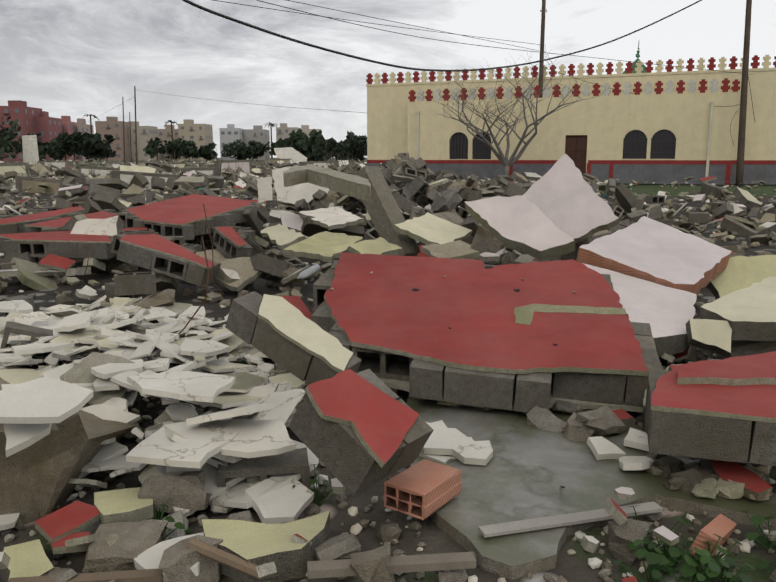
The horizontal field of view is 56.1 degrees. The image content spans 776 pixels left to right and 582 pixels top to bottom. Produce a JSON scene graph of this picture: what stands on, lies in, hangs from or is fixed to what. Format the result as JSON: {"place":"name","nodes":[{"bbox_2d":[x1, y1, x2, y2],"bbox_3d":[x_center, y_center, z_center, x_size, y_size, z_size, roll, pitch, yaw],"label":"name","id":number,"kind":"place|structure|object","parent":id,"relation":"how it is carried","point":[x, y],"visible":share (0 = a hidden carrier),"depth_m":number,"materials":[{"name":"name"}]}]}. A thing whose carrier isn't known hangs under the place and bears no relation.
{"place":"outdoors","nodes":[
{"label":"outdoors","id":0,"kind":"place"},
{"bbox_2d":[0,193,775,554],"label":"rubble fallen walls","id":1,"kind":"structure","parent":0,"point":[364,341],"depth_m":4.26,"materials":[{"name":"red paint"}]},
{"bbox_2d":[0,158,775,581],"bbox_3d":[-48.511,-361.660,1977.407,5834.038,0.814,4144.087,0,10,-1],"label":"ground","id":2,"kind":"structure","parent":0,"point":[434,538],"depth_m":3.21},
{"bbox_2d":[122,97,124,160],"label":"utility pole","id":3,"kind":"object","parent":2,"relation":"on","point":[123,128],"visible":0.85,"depth_m":116.12,"materials":[{"name":"brown wood"}]},
{"bbox_2d":[129,112,131,161],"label":"utility pole","id":4,"kind":"object","parent":2,"relation":"on","point":[130,139],"visible":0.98,"depth_m":145.51,"materials":[{"name":"brown wood"}]},
{"bbox_2d":[134,86,137,163],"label":"utility pole","id":5,"kind":"object","parent":2,"relation":"on","point":[135,124],"visible":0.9,"depth_m":91.88,"materials":[{"name":"brown wood"}]},
{"bbox_2d":[0,100,321,160],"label":"distant apartment buildings","id":6,"kind":"structure","parent":2,"relation":"on","point":[33,120],"depth_m":301.54,"materials":[{"name":"paint"}]},
{"bbox_2d":[0,159,338,193],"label":"rubble wall remnants","id":7,"kind":"object","parent":2,"relation":"on","point":[25,182],"visible":0.56,"depth_m":34.00,"materials":[{"name":"grey concrete"}]},
{"bbox_2d":[5,146,359,182],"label":"bare shrubs","id":8,"kind":"object","parent":2,"relation":"on","point":[263,175],"visible":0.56,"depth_m":32.81,"materials":[{"name":"plant"}]},
{"bbox_2d":[0,114,366,161],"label":"trees","id":9,"kind":"object","parent":2,"relation":"on","point":[315,146],"visible":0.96,"depth_m":153.16,"materials":[{"name":"green plant"}]},
{"bbox_2d":[0,153,736,581],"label":"loose rubble blocks","id":10,"kind":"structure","parent":2,"relation":"on","point":[412,187],"depth_m":3.21,"materials":[{"name":"grey concrete"}]},
{"bbox_2d":[0,173,741,333],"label":"rebar","id":11,"kind":"object","parent":2,"relation":"on","point":[309,271],"visible":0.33,"depth_m":7.50,"materials":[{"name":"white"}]},
{"bbox_2d":[0,208,775,581],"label":"rubble debris","id":12,"kind":"object","parent":2,"relation":"on","point":[68,424],"visible":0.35,"depth_m":3.29,"materials":[{"name":"white concrete"}]},
{"bbox_2d":[0,158,775,297],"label":"rubble","id":13,"kind":"object","parent":2,"relation":"on","point":[100,192],"visible":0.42,"depth_m":16.24,"materials":[{"name":"grey concrete"}]},
{"bbox_2d":[1,135,775,581],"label":"broken wall slabs","id":14,"kind":"structure","parent":2,"relation":"on","point":[661,273],"depth_m":6.03,"materials":[{"name":"white concrete"}]},
{"bbox_2d":[147,358,775,581],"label":"weeds","id":15,"kind":"object","parent":2,"relation":"on","point":[710,567],"visible":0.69,"depth_m":2.66,"materials":[{"name":"green plant"}]},
{"bbox_2d":[418,47,604,180],"bbox_3d":[5.864,-7.779,32.883,7.745,6.091,6.165,7,12,33],"label":"bare fig tree","id":16,"kind":"object","parent":2,"relation":"on","point":[506,162],"visible":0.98,"depth_m":32.63,"materials":[{"name":"grey plant"}]},
{"bbox_2d":[538,0,546,97],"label":"utility pole","id":17,"kind":"object","parent":2,"relation":"on","point":[541,64],"visible":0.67,"depth_m":35.90,"materials":[{"name":"brown wood"}]},
{"bbox_2d":[366,43,775,184],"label":"mosque building","id":18,"kind":"structure","parent":2,"relation":"on","point":[659,126],"depth_m":35.12,"materials":[{"name":"beige paint"}]},
{"bbox_2d":[2,0,754,144],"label":"overhead wires","id":19,"kind":"object","parent":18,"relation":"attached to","point":[273,33],"visible":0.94,"depth_m":19.36,"materials":[{"name":"black"}]},
{"bbox_2d":[404,395,775,579],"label":"concrete floor slab","id":20,"kind":"structure","parent":2,"relation":"on","point":[527,471],"depth_m":3.28,"materials":[{"name":"grey concrete"}]},
{"bbox_2d":[735,0,751,186],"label":"utility pole","id":21,"kind":"object","parent":2,"relation":"on","point":[742,131],"visible":0.88,"depth_m":31.01,"materials":[{"name":"brown wood"}]},
{"bbox_2d":[0,0,775,157],"label":"sky","id":22,"kind":"structure","parent":0,"point":[75,59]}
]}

